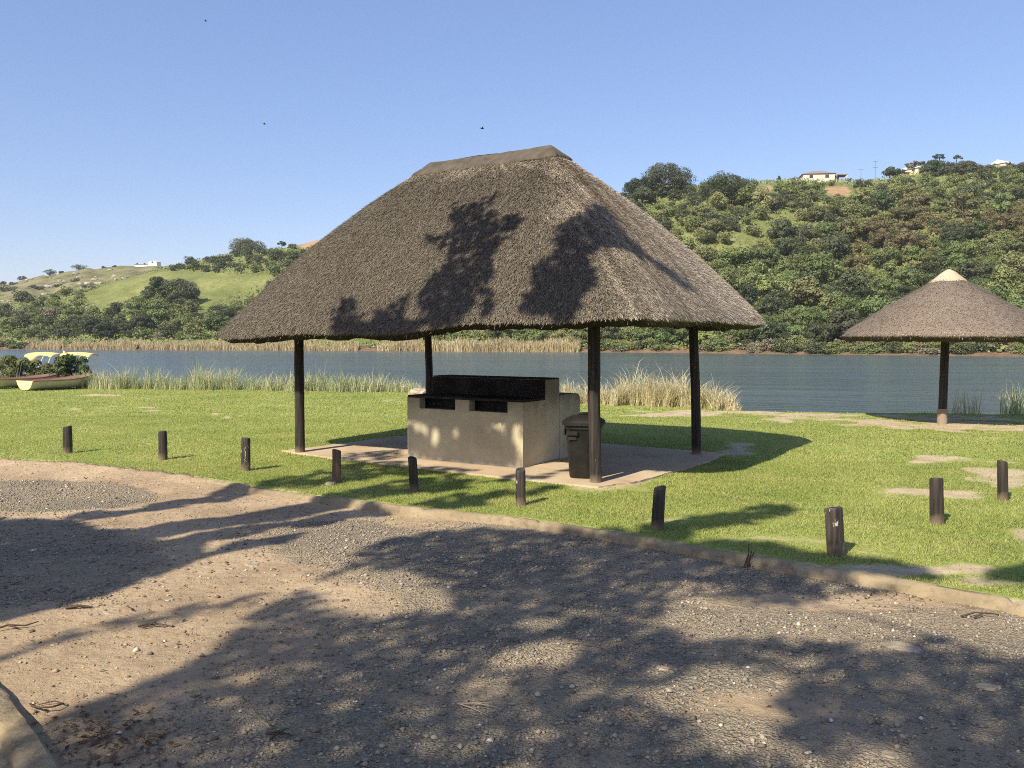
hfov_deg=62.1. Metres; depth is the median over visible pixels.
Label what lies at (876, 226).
hillside tree
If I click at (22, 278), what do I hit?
skyline tree
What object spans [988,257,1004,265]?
hillside tree
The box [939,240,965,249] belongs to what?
hillside tree
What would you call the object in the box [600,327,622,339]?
hillside tree
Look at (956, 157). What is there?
tree
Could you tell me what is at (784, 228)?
hillside tree
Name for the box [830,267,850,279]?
hillside tree
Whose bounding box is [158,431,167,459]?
bollard
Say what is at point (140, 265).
house
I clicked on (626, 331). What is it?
hillside tree
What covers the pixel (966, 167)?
tree
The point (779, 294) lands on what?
hillside tree
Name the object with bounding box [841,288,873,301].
hillside tree
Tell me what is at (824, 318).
hillside tree
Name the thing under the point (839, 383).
water
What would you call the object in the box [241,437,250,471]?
bollard
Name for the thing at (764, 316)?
hillside tree
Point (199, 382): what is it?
reeds
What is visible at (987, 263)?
hillside tree
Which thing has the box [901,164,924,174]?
house
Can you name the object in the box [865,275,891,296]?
hillside tree
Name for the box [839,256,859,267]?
hillside tree
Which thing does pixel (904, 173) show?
house
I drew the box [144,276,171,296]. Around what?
tree
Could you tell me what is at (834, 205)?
hillside tree
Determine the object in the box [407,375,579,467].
barbecue
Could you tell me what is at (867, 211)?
hillside tree
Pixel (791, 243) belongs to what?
hillside tree
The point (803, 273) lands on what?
hillside tree
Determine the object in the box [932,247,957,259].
hillside tree
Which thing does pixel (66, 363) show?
bush
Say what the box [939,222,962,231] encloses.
hillside tree
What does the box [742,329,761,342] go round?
hillside tree
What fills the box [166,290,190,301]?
hillside tree
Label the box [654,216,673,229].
hillside tree
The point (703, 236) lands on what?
hillside tree
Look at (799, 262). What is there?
hillside tree
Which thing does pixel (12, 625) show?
twig
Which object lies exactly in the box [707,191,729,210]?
hillside tree
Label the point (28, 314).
undergrowth
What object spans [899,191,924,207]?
hillside tree
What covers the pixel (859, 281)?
hillside tree
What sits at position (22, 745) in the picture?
kerb
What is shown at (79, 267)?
skyline tree
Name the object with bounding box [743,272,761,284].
hillside tree
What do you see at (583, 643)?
twig
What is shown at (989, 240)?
hillside tree
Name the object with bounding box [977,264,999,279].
hillside tree
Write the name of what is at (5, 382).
rowing boat
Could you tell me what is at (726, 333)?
hillside tree
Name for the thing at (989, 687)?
flat stone
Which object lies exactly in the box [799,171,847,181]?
house
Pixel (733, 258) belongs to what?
hillside tree
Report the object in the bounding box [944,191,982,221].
hillside tree
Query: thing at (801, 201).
hillside tree
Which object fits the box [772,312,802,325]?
hillside tree
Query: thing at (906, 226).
hillside tree
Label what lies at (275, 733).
twig
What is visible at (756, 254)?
hillside tree
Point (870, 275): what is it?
hillside tree
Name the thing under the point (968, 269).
hillside tree
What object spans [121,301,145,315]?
hillside tree
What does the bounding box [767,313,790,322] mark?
hillside tree
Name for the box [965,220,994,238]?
hillside tree
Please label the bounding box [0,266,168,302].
distant hill
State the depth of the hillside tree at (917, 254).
181.68 m
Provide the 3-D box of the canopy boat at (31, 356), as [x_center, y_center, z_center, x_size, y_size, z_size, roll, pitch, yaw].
[-22.381,-0.589,41.015,3.000,1.905,1.269,0,3,4]
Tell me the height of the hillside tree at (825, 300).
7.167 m
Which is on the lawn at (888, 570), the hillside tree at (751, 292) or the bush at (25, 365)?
the bush at (25, 365)
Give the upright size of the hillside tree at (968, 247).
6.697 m
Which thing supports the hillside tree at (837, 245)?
on the hillside
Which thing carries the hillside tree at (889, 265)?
on the hillside
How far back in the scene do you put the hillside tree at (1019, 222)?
194.83 m
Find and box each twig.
[0,621,38,628]
[29,700,63,708]
[65,604,92,609]
[138,621,171,627]
[266,728,291,738]
[457,701,513,715]
[565,642,602,647]
[744,544,753,566]
[961,612,998,618]
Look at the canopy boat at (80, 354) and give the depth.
40.55 m
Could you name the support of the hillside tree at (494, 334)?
on the hillside
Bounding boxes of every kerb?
[0,687,60,767]
[8,460,1023,616]
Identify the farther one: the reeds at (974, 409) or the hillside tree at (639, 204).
the hillside tree at (639, 204)
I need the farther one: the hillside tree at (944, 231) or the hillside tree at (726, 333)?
the hillside tree at (944, 231)
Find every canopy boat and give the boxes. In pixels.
[24,352,59,367]
[60,352,99,377]
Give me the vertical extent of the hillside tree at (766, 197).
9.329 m
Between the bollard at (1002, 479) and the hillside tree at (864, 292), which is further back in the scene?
the hillside tree at (864, 292)
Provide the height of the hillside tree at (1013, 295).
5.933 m
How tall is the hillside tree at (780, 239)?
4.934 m
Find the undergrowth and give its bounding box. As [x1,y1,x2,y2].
[0,160,1023,354]
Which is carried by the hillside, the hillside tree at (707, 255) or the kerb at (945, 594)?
the hillside tree at (707, 255)
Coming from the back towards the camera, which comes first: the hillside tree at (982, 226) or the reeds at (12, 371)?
the hillside tree at (982, 226)
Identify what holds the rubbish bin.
on the concrete slab
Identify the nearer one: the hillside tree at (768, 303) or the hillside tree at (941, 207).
the hillside tree at (768, 303)
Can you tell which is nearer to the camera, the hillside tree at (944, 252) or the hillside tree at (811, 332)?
the hillside tree at (811, 332)
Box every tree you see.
[0,316,18,328]
[17,276,26,280]
[43,269,56,275]
[71,264,86,269]
[78,317,100,333]
[91,322,119,340]
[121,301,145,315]
[129,314,155,328]
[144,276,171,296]
[146,308,170,323]
[148,298,169,310]
[161,278,200,299]
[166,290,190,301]
[168,315,197,334]
[201,310,222,331]
[209,315,232,330]
[228,237,266,250]
[277,241,285,245]
[486,329,508,339]
[517,329,531,335]
[525,329,547,341]
[547,328,576,334]
[550,330,574,342]
[569,331,587,344]
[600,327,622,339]
[620,326,642,339]
[622,176,653,197]
[628,330,653,340]
[631,186,654,202]
[631,200,644,210]
[639,162,697,194]
[643,327,660,336]
[646,211,658,219]
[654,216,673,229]
[654,327,681,343]
[674,328,699,344]
[681,237,707,253]
[689,203,713,216]
[692,229,716,242]
[695,170,759,202]
[695,248,717,262]
[698,330,721,343]
[701,218,721,232]
[704,261,714,269]
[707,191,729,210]
[710,337,731,344]
[715,246,752,267]
[715,267,746,290]
[720,330,742,339]
[729,329,758,342]
[730,184,754,205]
[734,282,760,305]
[741,275,758,285]
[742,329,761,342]
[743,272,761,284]
[746,247,781,268]
[746,320,786,340]
[748,247,766,257]
[749,187,777,208]
[753,295,786,317]
[756,273,793,295]
[758,314,771,328]
[763,290,794,309]
[766,218,798,238]
[766,323,795,338]
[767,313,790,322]
[770,236,790,249]
[770,237,802,256]
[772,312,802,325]
[777,322,791,330]
[778,308,797,313]
[779,310,799,323]
[780,252,821,276]
[780,269,801,276]
[781,176,808,198]
[782,274,826,306]
[783,274,803,291]
[783,326,805,342]
[785,192,813,210]
[791,305,810,324]
[795,224,819,241]
[795,270,814,280]
[797,188,821,200]
[798,324,832,342]
[800,306,824,324]
[802,251,843,284]
[802,323,823,335]
[804,204,829,222]
[814,221,835,237]
[816,231,852,258]
[816,309,833,323]
[818,290,851,313]
[819,307,867,343]
[821,197,845,214]
[826,285,845,295]
[829,295,859,311]
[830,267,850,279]
[832,268,869,294]
[836,214,871,242]
[836,234,849,244]
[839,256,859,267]
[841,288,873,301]
[849,295,894,317]
[853,186,876,201]
[856,206,879,216]
[863,220,895,235]
[865,269,884,280]
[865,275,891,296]
[867,231,891,248]
[869,190,896,210]
[869,247,902,267]
[877,259,905,275]
[881,166,905,176]
[881,276,900,283]
[886,278,901,293]
[889,205,922,220]
[891,268,920,285]
[892,221,914,232]
[892,231,921,251]
[892,284,915,298]
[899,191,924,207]
[900,245,926,263]
[901,182,922,196]
[901,260,923,267]
[904,271,935,288]
[905,160,924,172]
[906,262,939,280]
[911,194,935,207]
[919,159,947,174]
[920,247,941,261]
[931,200,952,211]
[932,154,945,160]
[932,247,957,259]
[938,226,969,240]
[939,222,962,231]
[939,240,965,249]
[941,230,967,243]
[943,253,968,271]
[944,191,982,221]
[945,240,981,259]
[947,160,982,174]
[953,155,962,163]
[953,183,984,200]
[955,259,988,277]
[960,223,978,237]
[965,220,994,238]
[966,275,989,284]
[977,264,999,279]
[977,264,1023,293]
[978,285,1009,299]
[979,235,1003,248]
[985,192,1015,213]
[985,212,1017,231]
[985,259,994,265]
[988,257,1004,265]
[995,251,1023,279]
[996,238,1023,252]
[997,212,1023,218]
[1000,162,1023,173]
[1004,290,1023,300]
[1008,299,1023,308]
[1010,187,1023,200]
[1012,216,1023,229]
[1012,269,1023,287]
[1016,226,1023,241]
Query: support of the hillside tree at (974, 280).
on the hillside
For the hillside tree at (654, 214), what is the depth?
231.45 m
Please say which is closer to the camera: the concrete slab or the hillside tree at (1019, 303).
the concrete slab
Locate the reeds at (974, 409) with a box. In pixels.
[937,387,986,413]
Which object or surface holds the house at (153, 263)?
on the distant hill
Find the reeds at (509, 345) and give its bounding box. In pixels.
[376,334,582,351]
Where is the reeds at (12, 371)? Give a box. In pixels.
[0,363,20,377]
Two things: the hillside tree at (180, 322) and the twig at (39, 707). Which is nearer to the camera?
the twig at (39, 707)
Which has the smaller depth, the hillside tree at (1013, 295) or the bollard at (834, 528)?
the bollard at (834, 528)
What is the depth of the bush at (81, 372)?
32.97 m
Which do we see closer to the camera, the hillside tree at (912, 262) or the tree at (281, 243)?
the hillside tree at (912, 262)
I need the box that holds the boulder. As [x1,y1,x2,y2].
[408,388,425,394]
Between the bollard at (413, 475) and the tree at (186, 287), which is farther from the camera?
the tree at (186, 287)
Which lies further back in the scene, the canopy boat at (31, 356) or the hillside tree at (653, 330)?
the hillside tree at (653, 330)
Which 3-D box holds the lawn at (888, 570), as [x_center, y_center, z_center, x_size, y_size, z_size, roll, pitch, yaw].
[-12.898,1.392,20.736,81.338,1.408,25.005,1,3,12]
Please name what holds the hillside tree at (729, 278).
on the hillside
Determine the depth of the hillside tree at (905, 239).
187.94 m
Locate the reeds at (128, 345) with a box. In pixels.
[22,337,358,350]
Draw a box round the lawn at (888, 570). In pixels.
[0,387,1023,601]
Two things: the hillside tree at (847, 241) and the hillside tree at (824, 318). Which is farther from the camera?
the hillside tree at (847, 241)
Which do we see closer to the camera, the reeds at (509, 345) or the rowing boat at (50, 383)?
the rowing boat at (50, 383)
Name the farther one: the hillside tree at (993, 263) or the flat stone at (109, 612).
the hillside tree at (993, 263)
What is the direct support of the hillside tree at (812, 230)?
on the hillside
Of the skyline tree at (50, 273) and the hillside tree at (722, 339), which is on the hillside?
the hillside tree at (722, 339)
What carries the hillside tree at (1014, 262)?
on the hillside
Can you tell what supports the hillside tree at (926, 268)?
on the hillside
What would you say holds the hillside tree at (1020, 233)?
on the hillside
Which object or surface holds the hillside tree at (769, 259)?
on the hillside
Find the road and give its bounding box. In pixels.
[0,458,1023,767]
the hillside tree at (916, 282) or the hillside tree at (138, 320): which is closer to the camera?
the hillside tree at (916, 282)
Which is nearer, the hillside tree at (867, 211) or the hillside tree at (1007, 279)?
the hillside tree at (1007, 279)
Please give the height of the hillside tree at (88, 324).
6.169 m
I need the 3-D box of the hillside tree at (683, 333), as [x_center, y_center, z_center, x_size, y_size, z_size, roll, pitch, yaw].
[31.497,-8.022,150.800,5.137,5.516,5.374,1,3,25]
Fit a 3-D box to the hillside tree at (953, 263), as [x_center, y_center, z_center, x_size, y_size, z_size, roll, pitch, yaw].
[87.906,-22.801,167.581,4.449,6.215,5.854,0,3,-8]
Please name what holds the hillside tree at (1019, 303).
on the hillside
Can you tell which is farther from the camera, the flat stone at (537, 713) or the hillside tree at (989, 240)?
the hillside tree at (989, 240)
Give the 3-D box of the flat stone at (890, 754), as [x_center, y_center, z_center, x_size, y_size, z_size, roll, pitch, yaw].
[1.699,1.672,3.834,0.084,0.020,0.082,-1,3,-13]
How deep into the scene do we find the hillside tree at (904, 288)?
158.43 m
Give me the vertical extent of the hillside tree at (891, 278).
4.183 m
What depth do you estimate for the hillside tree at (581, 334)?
159.70 m
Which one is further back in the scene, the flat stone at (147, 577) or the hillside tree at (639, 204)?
the hillside tree at (639, 204)
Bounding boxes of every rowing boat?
[0,372,61,387]
[16,373,94,389]
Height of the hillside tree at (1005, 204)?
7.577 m
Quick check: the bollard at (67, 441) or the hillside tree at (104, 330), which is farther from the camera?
the hillside tree at (104, 330)
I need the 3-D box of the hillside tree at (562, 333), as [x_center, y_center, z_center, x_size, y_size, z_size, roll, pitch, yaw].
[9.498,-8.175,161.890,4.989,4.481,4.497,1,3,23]
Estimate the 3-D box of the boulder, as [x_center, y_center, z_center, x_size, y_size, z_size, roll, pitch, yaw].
[-3.030,0.291,27.841,0.741,0.304,0.869,-2,3,-28]
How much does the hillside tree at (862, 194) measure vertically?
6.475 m
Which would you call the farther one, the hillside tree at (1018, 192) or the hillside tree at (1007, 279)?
the hillside tree at (1018, 192)
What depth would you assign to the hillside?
245.81 m
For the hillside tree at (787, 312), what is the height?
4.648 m
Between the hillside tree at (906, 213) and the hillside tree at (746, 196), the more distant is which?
the hillside tree at (746, 196)
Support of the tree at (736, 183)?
on the hillside
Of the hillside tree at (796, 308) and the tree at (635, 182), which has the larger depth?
the tree at (635, 182)
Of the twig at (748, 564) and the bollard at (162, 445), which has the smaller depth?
the twig at (748, 564)
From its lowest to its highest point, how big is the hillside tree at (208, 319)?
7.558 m
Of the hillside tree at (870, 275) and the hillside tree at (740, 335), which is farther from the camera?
the hillside tree at (870, 275)
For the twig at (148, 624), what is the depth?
5.51 m
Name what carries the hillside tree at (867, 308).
on the hillside
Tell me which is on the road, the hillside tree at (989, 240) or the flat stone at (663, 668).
the flat stone at (663, 668)
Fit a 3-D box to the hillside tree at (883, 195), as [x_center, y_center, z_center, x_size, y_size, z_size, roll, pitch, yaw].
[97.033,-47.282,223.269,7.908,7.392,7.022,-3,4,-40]
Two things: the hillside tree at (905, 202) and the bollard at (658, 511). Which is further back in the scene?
the hillside tree at (905, 202)
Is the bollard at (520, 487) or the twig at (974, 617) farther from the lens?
the bollard at (520, 487)
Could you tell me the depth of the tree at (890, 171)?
280.65 m
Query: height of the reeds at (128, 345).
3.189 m
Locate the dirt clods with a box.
[0,462,1016,767]
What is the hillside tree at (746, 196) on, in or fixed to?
on the hillside
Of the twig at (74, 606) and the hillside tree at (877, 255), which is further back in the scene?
the hillside tree at (877, 255)
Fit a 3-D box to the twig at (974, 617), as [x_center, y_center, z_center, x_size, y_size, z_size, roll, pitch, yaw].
[3.159,1.552,5.728,0.273,0.032,0.055,-1,3,-11]
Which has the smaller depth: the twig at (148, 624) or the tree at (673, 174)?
the twig at (148, 624)
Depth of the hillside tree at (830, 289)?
167.95 m
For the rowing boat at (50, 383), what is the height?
0.491 m
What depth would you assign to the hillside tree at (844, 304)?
152.40 m
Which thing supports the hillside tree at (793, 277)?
on the hillside
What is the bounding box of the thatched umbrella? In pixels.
[842,269,1023,424]
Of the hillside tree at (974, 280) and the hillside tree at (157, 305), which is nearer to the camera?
the hillside tree at (974, 280)
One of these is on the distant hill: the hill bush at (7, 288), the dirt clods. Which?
the hill bush at (7, 288)
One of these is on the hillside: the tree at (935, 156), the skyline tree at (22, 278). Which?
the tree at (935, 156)
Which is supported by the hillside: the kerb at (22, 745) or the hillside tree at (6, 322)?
the hillside tree at (6, 322)
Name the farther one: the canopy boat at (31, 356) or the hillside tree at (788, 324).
the hillside tree at (788, 324)
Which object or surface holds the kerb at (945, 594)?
on the lawn at (888, 570)
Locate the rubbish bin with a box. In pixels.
[562,412,605,478]
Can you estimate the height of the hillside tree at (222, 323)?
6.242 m
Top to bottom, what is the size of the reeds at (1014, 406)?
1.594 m
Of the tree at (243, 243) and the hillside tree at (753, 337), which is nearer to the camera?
the hillside tree at (753, 337)
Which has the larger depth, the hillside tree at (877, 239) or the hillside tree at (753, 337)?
the hillside tree at (877, 239)
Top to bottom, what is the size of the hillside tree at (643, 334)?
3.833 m
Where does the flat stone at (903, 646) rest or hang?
on the road
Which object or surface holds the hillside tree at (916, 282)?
on the hillside
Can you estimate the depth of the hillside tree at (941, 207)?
211.63 m
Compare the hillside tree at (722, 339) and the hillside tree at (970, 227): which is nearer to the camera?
the hillside tree at (722, 339)
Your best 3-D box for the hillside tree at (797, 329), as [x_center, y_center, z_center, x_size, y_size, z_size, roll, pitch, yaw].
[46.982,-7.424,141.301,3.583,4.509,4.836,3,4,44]
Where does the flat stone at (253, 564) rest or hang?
on the road
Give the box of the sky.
[0,0,1023,283]
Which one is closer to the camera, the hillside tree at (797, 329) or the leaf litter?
the leaf litter
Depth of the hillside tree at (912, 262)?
177.46 m
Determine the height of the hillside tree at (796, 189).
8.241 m
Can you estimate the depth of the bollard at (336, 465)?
10.60 m
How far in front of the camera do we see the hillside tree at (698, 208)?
222.29 m
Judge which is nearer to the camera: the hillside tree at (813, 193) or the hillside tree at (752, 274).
the hillside tree at (752, 274)
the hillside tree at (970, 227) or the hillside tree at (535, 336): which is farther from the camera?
the hillside tree at (970, 227)
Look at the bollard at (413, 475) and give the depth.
9.98 m
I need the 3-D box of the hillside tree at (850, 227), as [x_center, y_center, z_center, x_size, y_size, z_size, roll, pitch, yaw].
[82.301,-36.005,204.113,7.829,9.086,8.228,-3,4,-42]
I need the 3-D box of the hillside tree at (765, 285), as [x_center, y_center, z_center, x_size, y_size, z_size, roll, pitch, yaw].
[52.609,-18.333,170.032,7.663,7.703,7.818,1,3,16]
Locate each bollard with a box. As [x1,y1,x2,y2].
[63,426,72,453]
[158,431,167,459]
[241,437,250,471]
[332,449,340,483]
[408,456,418,492]
[516,467,525,506]
[651,485,665,530]
[824,506,845,556]
[929,478,943,524]
[997,460,1008,500]
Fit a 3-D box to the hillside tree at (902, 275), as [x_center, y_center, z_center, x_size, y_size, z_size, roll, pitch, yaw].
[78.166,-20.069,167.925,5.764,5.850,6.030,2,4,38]
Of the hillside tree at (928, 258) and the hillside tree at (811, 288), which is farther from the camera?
the hillside tree at (928, 258)
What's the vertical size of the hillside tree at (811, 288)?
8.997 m
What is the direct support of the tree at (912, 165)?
on the hillside
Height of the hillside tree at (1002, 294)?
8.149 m
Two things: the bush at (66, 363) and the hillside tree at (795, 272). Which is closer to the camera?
the bush at (66, 363)
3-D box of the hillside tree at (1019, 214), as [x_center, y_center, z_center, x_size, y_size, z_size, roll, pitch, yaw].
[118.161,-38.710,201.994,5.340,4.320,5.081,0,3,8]
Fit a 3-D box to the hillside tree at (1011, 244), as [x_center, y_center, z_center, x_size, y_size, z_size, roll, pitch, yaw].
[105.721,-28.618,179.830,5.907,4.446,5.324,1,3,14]
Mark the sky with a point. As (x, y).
(132, 132)
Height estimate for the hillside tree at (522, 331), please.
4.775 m
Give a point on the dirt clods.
(266, 616)
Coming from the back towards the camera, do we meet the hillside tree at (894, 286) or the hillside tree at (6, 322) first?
the hillside tree at (6, 322)
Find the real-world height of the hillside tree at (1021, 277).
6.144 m
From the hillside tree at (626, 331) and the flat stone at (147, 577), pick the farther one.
the hillside tree at (626, 331)
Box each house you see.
[134,263,147,266]
[148,261,160,265]
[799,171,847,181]
[893,170,910,177]
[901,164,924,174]
[991,160,1013,165]
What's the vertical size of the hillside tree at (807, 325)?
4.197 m
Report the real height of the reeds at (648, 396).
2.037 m
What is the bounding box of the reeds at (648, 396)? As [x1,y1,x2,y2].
[559,360,742,410]
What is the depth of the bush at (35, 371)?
33.60 m
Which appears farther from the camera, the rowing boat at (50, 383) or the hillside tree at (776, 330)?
the hillside tree at (776, 330)
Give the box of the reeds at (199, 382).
[59,358,424,392]
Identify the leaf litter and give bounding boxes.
[8,409,1010,767]
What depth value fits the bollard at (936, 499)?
8.26 m
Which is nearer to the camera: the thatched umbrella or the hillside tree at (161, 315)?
the thatched umbrella
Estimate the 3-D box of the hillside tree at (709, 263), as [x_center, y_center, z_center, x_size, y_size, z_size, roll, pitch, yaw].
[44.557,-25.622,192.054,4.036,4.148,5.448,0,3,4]
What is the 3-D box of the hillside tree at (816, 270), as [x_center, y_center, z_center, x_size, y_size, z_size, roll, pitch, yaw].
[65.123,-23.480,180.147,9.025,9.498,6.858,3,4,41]
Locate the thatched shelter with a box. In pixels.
[216,145,765,482]
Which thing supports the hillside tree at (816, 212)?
on the hillside
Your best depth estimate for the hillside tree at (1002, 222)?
196.13 m
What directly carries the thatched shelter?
on the concrete slab
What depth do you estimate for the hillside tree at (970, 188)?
218.25 m
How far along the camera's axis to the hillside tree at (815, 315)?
148.14 m
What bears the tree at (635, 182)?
on the hillside
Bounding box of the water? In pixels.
[0,350,1023,414]
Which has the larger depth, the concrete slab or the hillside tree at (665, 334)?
the hillside tree at (665, 334)
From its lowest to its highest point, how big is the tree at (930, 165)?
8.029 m
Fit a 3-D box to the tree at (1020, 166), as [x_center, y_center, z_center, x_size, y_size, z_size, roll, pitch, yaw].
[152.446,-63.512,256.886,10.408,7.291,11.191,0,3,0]
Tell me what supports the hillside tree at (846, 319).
on the hillside
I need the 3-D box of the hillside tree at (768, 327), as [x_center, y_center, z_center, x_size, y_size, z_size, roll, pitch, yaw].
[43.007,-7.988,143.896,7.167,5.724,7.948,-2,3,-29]
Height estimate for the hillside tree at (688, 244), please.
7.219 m
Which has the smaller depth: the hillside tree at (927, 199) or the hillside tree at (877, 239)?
the hillside tree at (877, 239)
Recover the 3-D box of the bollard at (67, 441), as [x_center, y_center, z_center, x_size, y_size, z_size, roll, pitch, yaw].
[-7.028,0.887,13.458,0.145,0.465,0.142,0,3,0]
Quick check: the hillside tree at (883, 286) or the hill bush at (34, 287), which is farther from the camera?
the hill bush at (34, 287)
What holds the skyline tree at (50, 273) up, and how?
on the distant hill
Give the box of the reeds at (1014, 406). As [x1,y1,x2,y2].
[992,375,1023,414]
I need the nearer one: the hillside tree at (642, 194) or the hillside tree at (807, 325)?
the hillside tree at (807, 325)
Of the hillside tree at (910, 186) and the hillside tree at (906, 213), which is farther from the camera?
the hillside tree at (910, 186)
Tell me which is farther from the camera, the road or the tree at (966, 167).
the tree at (966, 167)
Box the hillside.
[0,169,1023,356]
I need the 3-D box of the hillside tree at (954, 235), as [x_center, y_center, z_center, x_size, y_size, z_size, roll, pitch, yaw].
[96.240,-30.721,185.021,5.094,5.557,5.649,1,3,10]
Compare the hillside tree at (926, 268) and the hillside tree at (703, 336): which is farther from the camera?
the hillside tree at (926, 268)
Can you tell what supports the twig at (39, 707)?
on the road
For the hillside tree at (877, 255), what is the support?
on the hillside
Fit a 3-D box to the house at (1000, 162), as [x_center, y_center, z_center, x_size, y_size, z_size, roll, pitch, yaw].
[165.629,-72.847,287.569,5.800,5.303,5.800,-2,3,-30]
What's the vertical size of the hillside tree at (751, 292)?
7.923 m
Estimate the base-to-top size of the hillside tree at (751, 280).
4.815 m
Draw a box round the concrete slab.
[282,435,730,487]
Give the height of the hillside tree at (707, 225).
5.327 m
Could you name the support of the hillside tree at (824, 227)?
on the hillside
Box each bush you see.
[0,284,17,291]
[0,355,41,377]
[24,363,55,375]
[27,285,43,289]
[41,353,92,376]
[72,369,96,386]
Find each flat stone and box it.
[103,610,119,614]
[140,575,157,578]
[244,561,258,566]
[534,711,541,715]
[657,665,669,670]
[880,641,922,652]
[882,750,899,758]
[975,683,1000,690]
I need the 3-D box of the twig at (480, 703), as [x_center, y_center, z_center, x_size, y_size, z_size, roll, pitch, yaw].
[-0.130,1.631,4.281,0.303,0.018,0.145,0,3,0]
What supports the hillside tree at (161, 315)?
on the hillside

